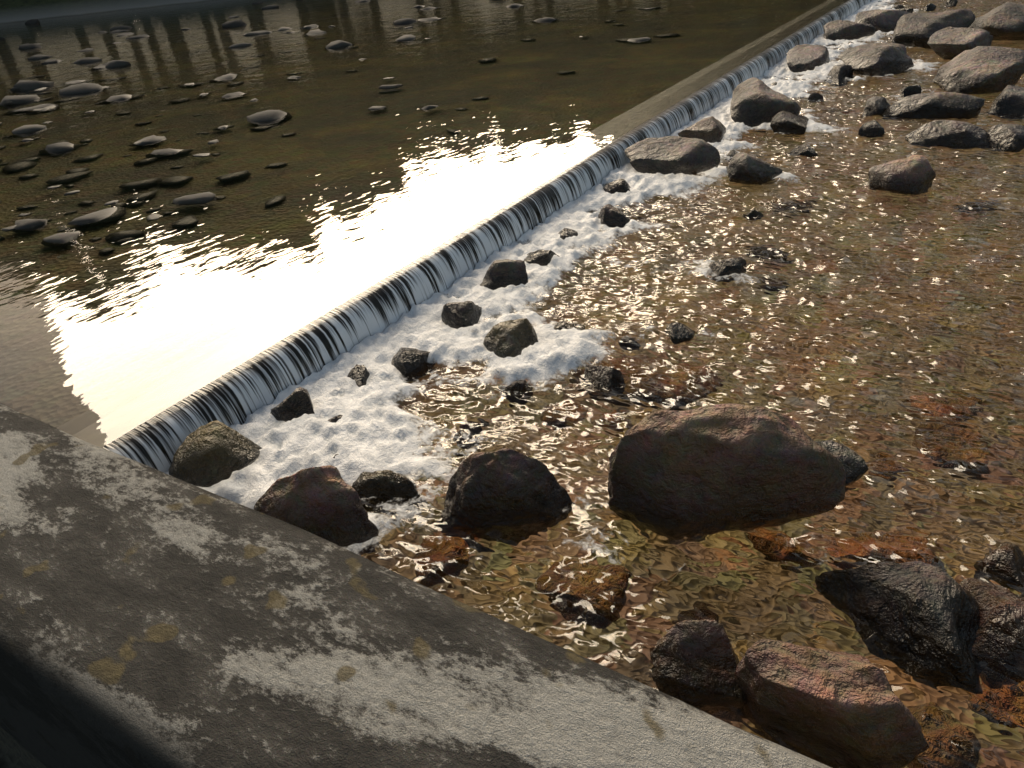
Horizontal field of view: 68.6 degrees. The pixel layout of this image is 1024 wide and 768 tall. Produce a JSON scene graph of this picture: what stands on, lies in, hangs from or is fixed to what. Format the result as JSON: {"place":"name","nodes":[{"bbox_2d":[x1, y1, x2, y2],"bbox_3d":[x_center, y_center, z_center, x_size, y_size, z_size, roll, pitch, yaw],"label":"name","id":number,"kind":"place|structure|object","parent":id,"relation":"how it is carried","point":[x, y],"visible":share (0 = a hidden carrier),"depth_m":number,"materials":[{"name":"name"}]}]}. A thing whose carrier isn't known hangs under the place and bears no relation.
{"place":"outdoors","nodes":[
{"label":"outdoors","id":0,"kind":"place"},
{"bbox_2d":[0,0,211,767],"bbox_3d":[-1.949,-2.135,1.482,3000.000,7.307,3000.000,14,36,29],"label":"ground","id":1,"kind":"structure","parent":0,"point":[14,753],"depth_m":31.30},
{"bbox_2d":[0,0,655,242],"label":"stones","id":2,"kind":"object","parent":1,"relation":"on","point":[261,116],"visible":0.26,"depth_m":11.12,"materials":[{"name":"grey stone"}]},
{"bbox_2d":[0,403,830,767],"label":"bank wall","id":3,"kind":"structure","parent":1,"relation":"on","point":[150,617],"depth_m":1.89,"materials":[{"name":"concrete"}]},
{"bbox_2d":[0,0,847,447],"bbox_3d":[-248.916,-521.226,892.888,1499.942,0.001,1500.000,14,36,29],"label":"water","id":4,"kind":"structure","parent":1,"relation":"on","point":[330,190],"depth_m":7.28,"materials":[{"name":"brown liquid"}]},
{"bbox_2d":[164,0,1023,767],"bbox_3d":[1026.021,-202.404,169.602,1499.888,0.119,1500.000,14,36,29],"label":"water","id":5,"kind":"structure","parent":1,"relation":"on","point":[880,332],"depth_m":3.50,"materials":[{"name":"brown"}]},
{"bbox_2d":[169,420,261,486],"bbox_3d":[-1.262,0.331,3.221,0.393,0.333,0.288,-26,37,-30],"label":"boulder","id":6,"kind":"object","parent":5,"relation":"on","point":[210,454],"visible":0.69,"depth_m":3.11,"materials":[{"name":"stone"}]},
{"bbox_2d":[270,387,314,421],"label":"boulder","id":7,"kind":"object","parent":5,"relation":"on","point":[297,403],"visible":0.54,"depth_m":3.48,"materials":[{"name":"grey stone"}]},
{"bbox_2d":[254,465,378,546],"bbox_3d":[-0.751,0.546,2.840,0.508,0.540,0.229,-6,31,-1],"label":"boulder","id":8,"kind":"object","parent":5,"relation":"on","point":[323,502],"visible":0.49,"depth_m":2.73,"materials":[{"name":"brown stone"}]},
{"bbox_2d":[328,415,342,422],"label":"rock","id":9,"kind":"object","parent":5,"relation":"on","point":[335,419],"visible":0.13,"depth_m":3.42,"materials":[{"name":"grey stone"}]},
{"bbox_2d":[347,364,369,386],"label":"rock","id":10,"kind":"object","parent":5,"relation":"on","point":[359,374],"visible":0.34,"depth_m":3.74,"materials":[{"name":"grey stone"}]},
{"bbox_2d":[352,470,417,498],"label":"boulder","id":11,"kind":"object","parent":5,"relation":"on","point":[384,484],"visible":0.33,"depth_m":2.98,"materials":[{"name":"grey stone"}]},
{"bbox_2d":[391,347,429,376],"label":"boulder","id":12,"kind":"object","parent":5,"relation":"on","point":[406,362],"visible":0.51,"depth_m":3.84,"materials":[{"name":"grey stone"}]},
{"bbox_2d":[441,301,481,328],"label":"boulder","id":13,"kind":"object","parent":5,"relation":"on","point":[456,315],"visible":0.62,"depth_m":4.18,"materials":[{"name":"grey stone"}]},
{"bbox_2d":[102,0,870,472],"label":"weir waterfall","id":14,"kind":"structure","parent":5,"relation":"on","point":[240,394],"depth_m":4.36,"materials":[{"name":"white liquid"}]},
{"bbox_2d":[480,259,527,289],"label":"boulder","id":15,"kind":"object","parent":5,"relation":"on","point":[503,273],"visible":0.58,"depth_m":4.58,"materials":[{"name":"grey stone"}]},
{"bbox_2d":[441,448,571,527],"bbox_3d":[-0.029,0.450,2.850,0.545,0.478,0.180,-6,31,-1],"label":"boulder","id":16,"kind":"object","parent":5,"relation":"on","point":[505,487],"visible":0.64,"depth_m":2.77,"materials":[{"name":"grey stone"}]},
{"bbox_2d":[483,318,537,357],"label":"boulder","id":17,"kind":"object","parent":5,"relation":"on","point":[511,338],"visible":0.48,"depth_m":3.85,"materials":[{"name":"grey stone"}]},
{"bbox_2d":[505,380,525,391],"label":"rock","id":18,"kind":"object","parent":5,"relation":"on","point":[519,385],"visible":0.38,"depth_m":3.59,"materials":[{"name":"grey stone"}]},
{"bbox_2d":[524,249,559,265],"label":"boulder","id":19,"kind":"object","parent":5,"relation":"on","point":[541,257],"visible":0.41,"depth_m":4.84,"materials":[{"name":"grey stone"}]},
{"bbox_2d":[554,321,577,329],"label":"rock","id":20,"kind":"object","parent":5,"relation":"on","point":[563,325],"visible":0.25,"depth_m":4.03,"materials":[{"name":"grey stone"}]},
{"bbox_2d":[558,228,577,239],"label":"rock","id":21,"kind":"object","parent":5,"relation":"on","point":[564,233],"visible":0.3,"depth_m":5.20,"materials":[{"name":"grey stone"}]},
{"bbox_2d":[598,204,630,227],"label":"boulder","id":22,"kind":"object","parent":5,"relation":"on","point":[609,215],"visible":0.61,"depth_m":5.36,"materials":[{"name":"grey stone"}]},
{"bbox_2d":[603,178,630,193],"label":"rock","id":23,"kind":"object","parent":5,"relation":"on","point":[621,185],"visible":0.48,"depth_m":5.94,"materials":[{"name":"grey stone"}]},
{"bbox_2d":[621,336,629,341],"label":"rock","id":24,"kind":"object","parent":5,"relation":"on","point":[625,338],"visible":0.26,"depth_m":3.93,"materials":[{"name":"grey stone"}]},
{"bbox_2d":[624,136,719,174],"bbox_3d":[1.350,-1.850,6.354,0.802,0.416,0.496,1,32,11],"label":"boulder","id":25,"kind":"object","parent":5,"relation":"on","point":[665,155],"visible":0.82,"depth_m":6.23,"materials":[{"name":"grey stone"}]},
{"bbox_2d":[666,322,693,341],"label":"rock","id":26,"kind":"object","parent":5,"relation":"on","point":[678,332],"visible":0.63,"depth_m":3.90,"materials":[{"name":"grey stone"}]},
{"bbox_2d":[650,619,745,705],"bbox_3d":[0.558,0.861,2.190,0.308,0.371,0.202,-1,32,7],"label":"boulder","id":27,"kind":"object","parent":5,"relation":"in","point":[695,662],"visible":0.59,"depth_m":2.11,"materials":[{"name":"stone"}]},
{"bbox_2d":[678,116,725,142],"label":"boulder","id":28,"kind":"object","parent":5,"relation":"on","point":[711,129],"visible":0.66,"depth_m":6.95,"materials":[{"name":"grey stone"}]},
{"bbox_2d":[608,403,845,534],"bbox_3d":[0.750,0.383,2.674,0.813,0.719,0.291,1,32,10],"label":"boulder","id":29,"kind":"object","parent":5,"relation":"on","point":[709,470],"visible":0.84,"depth_m":2.52,"materials":[{"name":"brown stone"}]},
{"bbox_2d":[708,257,746,275],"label":"rock","id":30,"kind":"object","parent":5,"relation":"on","point":[728,266],"visible":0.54,"depth_m":4.48,"materials":[{"name":"grey stone"}]},
{"bbox_2d":[727,150,737,156],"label":"rock","id":31,"kind":"object","parent":5,"relation":"on","point":[731,153],"visible":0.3,"depth_m":6.60,"materials":[{"name":"grey stone"}]},
{"bbox_2d":[726,152,782,184],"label":"boulder","id":32,"kind":"object","parent":5,"relation":"on","point":[743,168],"visible":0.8,"depth_m":5.91,"materials":[{"name":"grey stone"}]},
{"bbox_2d":[748,209,762,215],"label":"rock","id":33,"kind":"object","parent":5,"relation":"on","point":[753,212],"visible":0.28,"depth_m":5.34,"materials":[{"name":"black stone"}]},
{"bbox_2d":[730,77,800,126],"bbox_3d":[2.616,-2.864,7.745,0.687,0.537,1.144,5,33,17],"label":"boulder","id":34,"kind":"object","parent":5,"relation":"on","point":[755,102],"visible":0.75,"depth_m":7.36,"materials":[{"name":"grey stone"}]},
{"bbox_2d":[770,111,808,133],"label":"boulder","id":35,"kind":"object","parent":5,"relation":"on","point":[785,122],"visible":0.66,"depth_m":7.10,"materials":[{"name":"grey stone"}]},
{"bbox_2d":[790,145,817,155],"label":"rock","id":36,"kind":"object","parent":5,"relation":"on","point":[804,150],"visible":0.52,"depth_m":6.47,"materials":[{"name":"grey stone"}]},
{"bbox_2d":[786,44,829,72],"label":"boulder","id":37,"kind":"object","parent":5,"relation":"on","point":[802,57],"visible":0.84,"depth_m":9.53,"materials":[{"name":"grey stone"}]},
{"bbox_2d":[808,92,823,99],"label":"rock","id":38,"kind":"object","parent":5,"relation":"on","point":[815,96],"visible":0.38,"depth_m":8.18,"materials":[{"name":"grey stone"}]},
{"bbox_2d":[734,639,928,767],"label":"boulder","id":39,"kind":"object","parent":5,"relation":"in","point":[846,710],"visible":0.89,"depth_m":1.90,"materials":[{"name":"brown stone"}]},
{"bbox_2d":[827,64,852,84],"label":"rock","id":40,"kind":"object","parent":5,"relation":"on","point":[838,74],"visible":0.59,"depth_m":8.96,"materials":[{"name":"grey stone"}]},
{"bbox_2d":[816,440,867,486],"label":"boulder","id":41,"kind":"object","parent":5,"relation":"on","point":[854,465],"visible":0.24,"depth_m":2.82,"materials":[{"name":"grey stone"}]},
{"bbox_2d":[823,20,875,40],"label":"boulder","id":42,"kind":"object","parent":5,"relation":"on","point":[841,30],"visible":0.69,"depth_m":11.18,"materials":[{"name":"grey stone"}]},
{"bbox_2d":[858,120,884,135],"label":"rock","id":43,"kind":"object","parent":5,"relation":"on","point":[873,128],"visible":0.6,"depth_m":6.86,"materials":[{"name":"grey stone"}]},
{"bbox_2d":[838,43,913,75],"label":"boulder","id":44,"kind":"object","parent":5,"relation":"on","point":[877,59],"visible":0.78,"depth_m":8.98,"materials":[{"name":"grey stone"}]},
{"bbox_2d":[863,96,889,114],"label":"rock","id":45,"kind":"object","parent":5,"relation":"on","point":[876,105],"visible":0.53,"depth_m":7.39,"materials":[{"name":"grey stone"}]},
{"bbox_2d":[854,9,909,31],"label":"boulder","id":46,"kind":"object","parent":5,"relation":"on","point":[881,20],"visible":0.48,"depth_m":11.62,"materials":[{"name":"grey stone"}]},
{"bbox_2d":[891,4,903,8],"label":"rock","id":47,"kind":"object","parent":5,"relation":"on","point":[899,6],"visible":0.27,"depth_m":13.54,"materials":[{"name":"grey stone"}]},
{"bbox_2d":[815,561,980,686],"bbox_3d":[1.229,0.735,2.322,0.351,0.383,0.564,-18,34,-20],"label":"boulder","id":48,"kind":"object","parent":5,"relation":"on","point":[927,616],"visible":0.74,"depth_m":2.20,"materials":[{"name":"grey stone"}]},
{"bbox_2d":[868,155,935,194],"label":"boulder","id":49,"kind":"object","parent":5,"relation":"on","point":[913,175],"visible":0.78,"depth_m":5.43,"materials":[{"name":"grey stone"}]},
{"bbox_2d":[896,8,913,12],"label":"rock","id":50,"kind":"object","parent":5,"relation":"on","point":[910,10],"visible":0.27,"depth_m":13.10,"materials":[{"name":"grey stone"}]},
{"bbox_2d":[901,85,921,97],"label":"rock","id":51,"kind":"object","parent":5,"relation":"on","point":[910,90],"visible":0.56,"depth_m":7.86,"materials":[{"name":"grey stone"}]},
{"bbox_2d":[924,3,936,10],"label":"rock","id":52,"kind":"object","parent":5,"relation":"on","point":[930,6],"visible":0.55,"depth_m":13.27,"materials":[{"name":"grey stone"}]},
{"bbox_2d":[891,8,974,48],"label":"boulder","id":53,"kind":"object","parent":5,"relation":"on","point":[915,29],"visible":0.77,"depth_m":10.30,"materials":[{"name":"grey stone"}]},
{"bbox_2d":[883,92,984,117],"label":"boulder","id":54,"kind":"object","parent":5,"relation":"on","point":[942,105],"visible":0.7,"depth_m":7.09,"materials":[{"name":"grey stone"}]},
{"bbox_2d":[905,120,989,146],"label":"boulder","id":55,"kind":"object","parent":5,"relation":"on","point":[951,133],"visible":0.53,"depth_m":6.39,"materials":[{"name":"grey stone"}]},
{"bbox_2d":[945,0,957,5],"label":"rock","id":56,"kind":"object","parent":5,"relation":"on","point":[951,2],"visible":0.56,"depth_m":13.40,"materials":[{"name":"grey stone"}]},
{"bbox_2d":[927,27,992,59],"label":"boulder","id":57,"kind":"object","parent":5,"relation":"on","point":[948,43],"visible":0.69,"depth_m":9.20,"materials":[{"name":"grey stone"}]},
{"bbox_2d":[933,46,1023,94],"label":"boulder","id":58,"kind":"object","parent":5,"relation":"on","point":[984,69],"visible":0.89,"depth_m":7.85,"materials":[{"name":"grey stone"}]},
{"bbox_2d":[959,577,1023,661],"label":"boulder","id":59,"kind":"object","parent":5,"relation":"on","point":[1000,633],"visible":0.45,"depth_m":2.17,"materials":[{"name":"stone"}]},
{"bbox_2d":[968,2,1023,39],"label":"boulder","id":60,"kind":"object","parent":5,"relation":"on","point":[1004,21],"visible":0.7,"depth_m":9.89,"materials":[{"name":"grey stone"}]},
{"bbox_2d":[982,542,1023,586],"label":"boulder","id":61,"kind":"object","parent":5,"relation":"on","point":[1005,559],"visible":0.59,"depth_m":2.40,"materials":[{"name":"grey stone"}]},
{"bbox_2d":[987,124,1023,150],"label":"boulder","id":62,"kind":"object","parent":5,"relation":"on","point":[1007,137],"visible":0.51,"depth_m":6.17,"materials":[{"name":"grey stone"}]},
{"bbox_2d":[989,85,1023,113],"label":"boulder","id":63,"kind":"object","parent":5,"relation":"on","point":[1009,99],"visible":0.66,"depth_m":7.07,"materials":[{"name":"grey stone"}]},
{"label":"sunken stone","id":64,"kind":"object","parent":1,"relation":"on","visible":0},
{"bbox_2d":[584,364,622,387],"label":"rock","id":65,"kind":"object","parent":64,"relation":"on","point":[606,376],"visible":0.59,"depth_m":3.59,"materials":[{"name":"grey stone"}]}
]}

